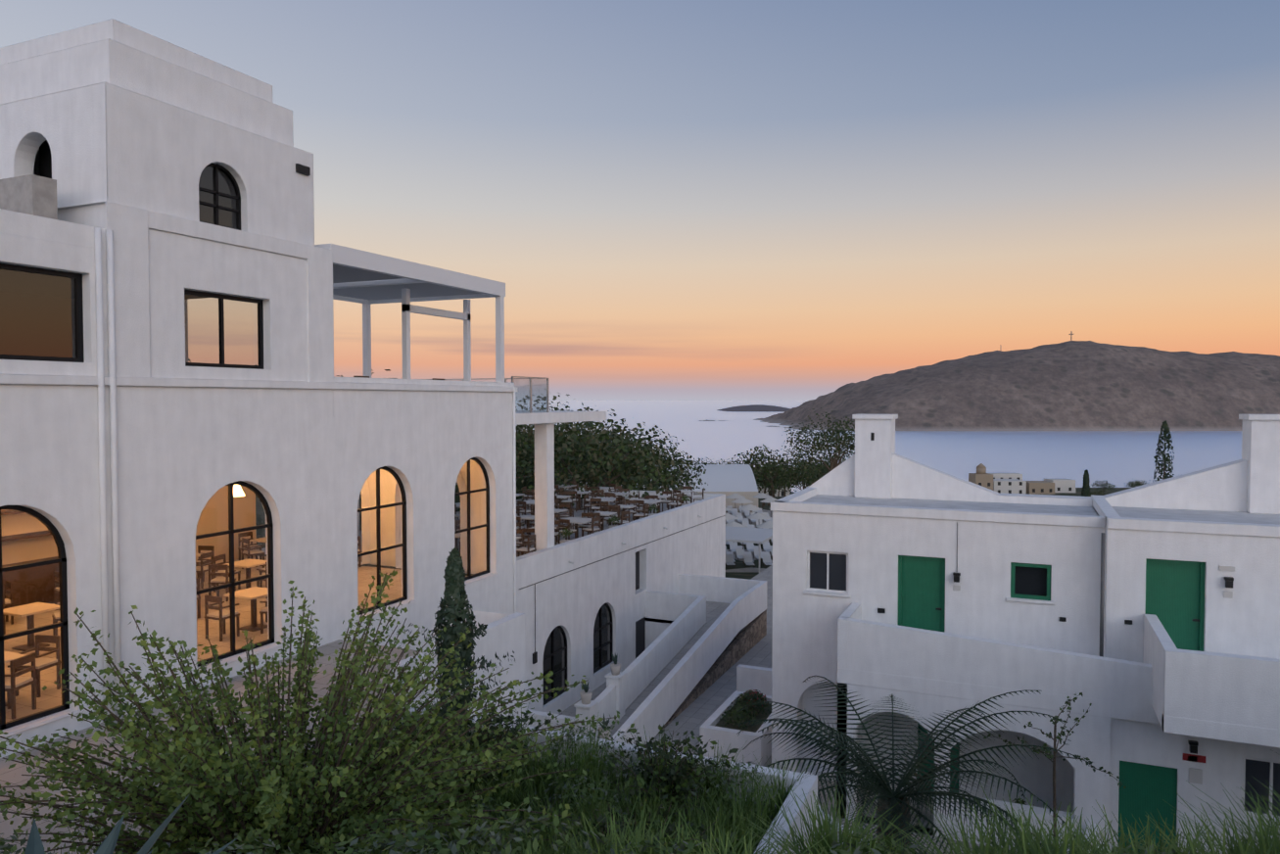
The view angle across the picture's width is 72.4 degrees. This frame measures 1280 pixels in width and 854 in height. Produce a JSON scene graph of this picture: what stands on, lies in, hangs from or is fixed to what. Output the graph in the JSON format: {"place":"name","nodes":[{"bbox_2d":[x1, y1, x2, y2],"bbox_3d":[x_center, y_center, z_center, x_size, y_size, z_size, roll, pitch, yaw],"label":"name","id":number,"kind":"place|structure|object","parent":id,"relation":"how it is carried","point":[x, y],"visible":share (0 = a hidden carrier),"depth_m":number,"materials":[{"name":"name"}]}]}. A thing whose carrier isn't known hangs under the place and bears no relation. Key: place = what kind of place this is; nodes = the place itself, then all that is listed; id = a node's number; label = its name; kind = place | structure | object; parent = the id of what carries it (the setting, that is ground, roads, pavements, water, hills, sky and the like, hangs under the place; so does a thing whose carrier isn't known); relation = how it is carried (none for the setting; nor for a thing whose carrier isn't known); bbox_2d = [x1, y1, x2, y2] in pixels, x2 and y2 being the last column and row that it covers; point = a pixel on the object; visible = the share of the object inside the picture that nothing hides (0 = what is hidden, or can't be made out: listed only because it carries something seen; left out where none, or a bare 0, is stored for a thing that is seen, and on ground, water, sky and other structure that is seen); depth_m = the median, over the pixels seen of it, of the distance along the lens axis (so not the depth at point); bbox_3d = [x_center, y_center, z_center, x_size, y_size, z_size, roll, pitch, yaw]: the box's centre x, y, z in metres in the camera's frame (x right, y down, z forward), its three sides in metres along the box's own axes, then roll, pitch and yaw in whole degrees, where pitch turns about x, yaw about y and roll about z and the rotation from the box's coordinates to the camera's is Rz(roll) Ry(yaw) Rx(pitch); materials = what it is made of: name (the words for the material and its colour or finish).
{"place":"outdoors","nodes":[
{"label":"outdoors","id":0,"kind":"place"},
{"bbox_2d":[258,474,725,713],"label":"terrace wing","id":1,"kind":"structure","parent":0,"point":[590,618],"depth_m":28.97,"materials":[{"name":"white paint"}]},
{"bbox_2d":[353,376,704,557],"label":"tables and chairs","id":2,"kind":"object","parent":1,"relation":"on","point":[609,506],"visible":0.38,"depth_m":33.69,"materials":[{"name":"brown wood"}]},
{"bbox_2d":[0,0,1279,400],"label":"sky","id":3,"kind":"structure","parent":0,"point":[670,200],"materials":[{"name":"blue"}]},
{"bbox_2d":[525,565,772,767],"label":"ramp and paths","id":4,"kind":"structure","parent":0,"point":[671,675],"depth_m":27.63,"materials":[{"name":"white paint"}]},
{"bbox_2d":[579,652,620,739],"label":"urns","id":5,"kind":"object","parent":4,"relation":"on","point":[587,693],"visible":0.81,"depth_m":22.71,"materials":[{"name":"beige ceramic"}]},
{"bbox_2d":[736,675,1091,853],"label":"palm tree","id":6,"kind":"object","parent":4,"relation":"on","point":[887,798],"visible":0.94,"depth_m":13.03,"materials":[{"name":"green plant"}]},
{"bbox_2d":[770,413,1279,853],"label":"building","id":7,"kind":"structure","parent":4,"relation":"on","point":[1144,620],"depth_m":17.57,"materials":[{"name":"white paint"}]},
{"bbox_2d":[519,495,1026,809],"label":"roof and wall clutter","id":8,"kind":"structure","parent":7,"relation":"on","point":[613,519],"depth_m":27.28,"materials":[{"name":"grey"}]},
{"bbox_2d":[983,692,1125,850],"bbox_3d":[6.965,6.627,14.342,1.828,4.041,2.036,0,2,-8],"label":"young tree","id":9,"kind":"object","parent":4,"relation":"on","point":[1046,752],"visible":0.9,"depth_m":14.68,"materials":[{"name":"green plant"}]},
{"bbox_2d":[255,487,1131,663],"bbox_3d":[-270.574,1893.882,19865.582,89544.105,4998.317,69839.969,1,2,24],"label":"terrain","id":10,"kind":"structure","parent":0,"point":[738,564],"depth_m":83.83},
{"bbox_2d":[0,18,606,758],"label":"building","id":11,"kind":"structure","parent":10,"relation":"on","point":[151,185],"depth_m":14.40,"materials":[{"name":"white paint"}]},
{"bbox_2d":[0,484,361,718],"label":"dining furniture","id":12,"kind":"object","parent":11,"relation":"on","point":[17,576],"depth_m":18.56,"materials":[{"name":"brown wood"}]},
{"bbox_2d":[314,243,505,381],"bbox_3d":[-6.848,-2.011,21.170,4.570,3.430,6.580,1,2,24],"label":"pergola","id":13,"kind":"object","parent":11,"relation":"on","point":[366,279],"visible":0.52,"depth_m":21.69,"materials":[{"name":"white"}]},
{"bbox_2d":[421,376,548,413],"bbox_3d":[-6.842,-0.944,25.994,8.345,1.000,1.950,1,2,24],"label":"glass balustrade","id":14,"kind":"object","parent":11,"relation":"on","point":[530,379],"visible":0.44,"depth_m":25.16,"materials":[{"name":"clear glass"}]},
{"bbox_2d":[0,610,817,853],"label":"terrace platforms","id":15,"kind":"object","parent":10,"relation":"on","point":[505,634],"visible":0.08,"depth_m":12.08,"materials":[{"name":"white paint"}]},
{"bbox_2d":[0,568,738,853],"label":"shrub","id":16,"kind":"object","parent":15,"relation":"on","point":[326,796],"visible":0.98,"depth_m":7.30,"materials":[{"name":"green plant"}]},
{"bbox_2d":[403,547,515,743],"bbox_3d":[-2.303,2.988,11.258,1.162,2.905,1.431,-2,2,-44],"label":"young cypress","id":17,"kind":"object","parent":15,"relation":"on","point":[454,611],"visible":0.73,"depth_m":11.14,"materials":[{"name":"green plant"}]},
{"bbox_2d":[54,691,1279,853],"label":"ornamental grasses","id":18,"kind":"object","parent":15,"relation":"on","point":[749,840],"visible":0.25,"depth_m":5.27,"materials":[{"name":"green plant"}]},
{"bbox_2d":[188,358,1182,569],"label":"distant trees","id":19,"kind":"object","parent":10,"relation":"on","point":[584,457],"visible":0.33,"depth_m":55.62,"materials":[{"name":"green plant"}]},
{"bbox_2d":[643,464,758,512],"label":"beach bar canopy","id":20,"kind":"object","parent":10,"relation":"on","point":[727,480],"visible":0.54,"depth_m":109.08,"materials":[{"name":"white"}]},
{"bbox_2d":[725,492,777,572],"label":"sun loungers","id":21,"kind":"object","parent":10,"relation":"on","point":[746,527],"visible":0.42,"depth_m":74.88,"materials":[{"name":"grey"}]},
{"bbox_2d":[757,463,1076,496],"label":"distant village","id":22,"kind":"object","parent":10,"relation":"on","point":[1006,482],"visible":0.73,"depth_m":300.87,"materials":[{"name":"grey"}]},
{"bbox_2d":[716,404,790,411],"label":"island","id":23,"kind":"structure","parent":0,"point":[757,407],"depth_m":2701.27,"materials":[{"name":"grey"}]},
{"bbox_2d":[515,400,1241,492],"bbox_3d":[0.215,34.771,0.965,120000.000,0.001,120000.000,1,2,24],"label":"sea water","id":24,"kind":"structure","parent":0,"point":[1118,459],"depth_m":691.67,"materials":[{"name":"blue liquid"}]},
{"bbox_2d":[699,663,1099,853],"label":"planter wall","id":25,"kind":"structure","parent":0,"point":[712,727],"depth_m":22.03,"materials":[{"name":"white paint"}]},
{"bbox_2d":[719,689,770,729],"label":"planter shrubs","id":26,"kind":"object","parent":25,"relation":"in","point":[754,696],"visible":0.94,"depth_m":22.95,"materials":[{"name":"green plant"}]},
{"bbox_2d":[698,331,1279,431],"bbox_3d":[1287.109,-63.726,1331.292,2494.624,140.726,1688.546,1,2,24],"label":"headland hill","id":27,"kind":"structure","parent":0,"point":[1079,386],"depth_m":1036.39,"materials":[{"name":"brown stone"}]},
{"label":"garden bank","id":28,"kind":"object","parent":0,"visible":0},
{"bbox_2d":[24,796,240,853],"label":"agave plant","id":29,"kind":"object","parent":28,"relation":"on","point":[34,844],"visible":0.94,"depth_m":4.46,"materials":[{"name":"green plant"}]},
{"bbox_2d":[0,714,1183,853],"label":"shrubs","id":30,"kind":"object","parent":28,"relation":"on","point":[485,832],"visible":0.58,"depth_m":5.02,"materials":[{"name":"green plant"}]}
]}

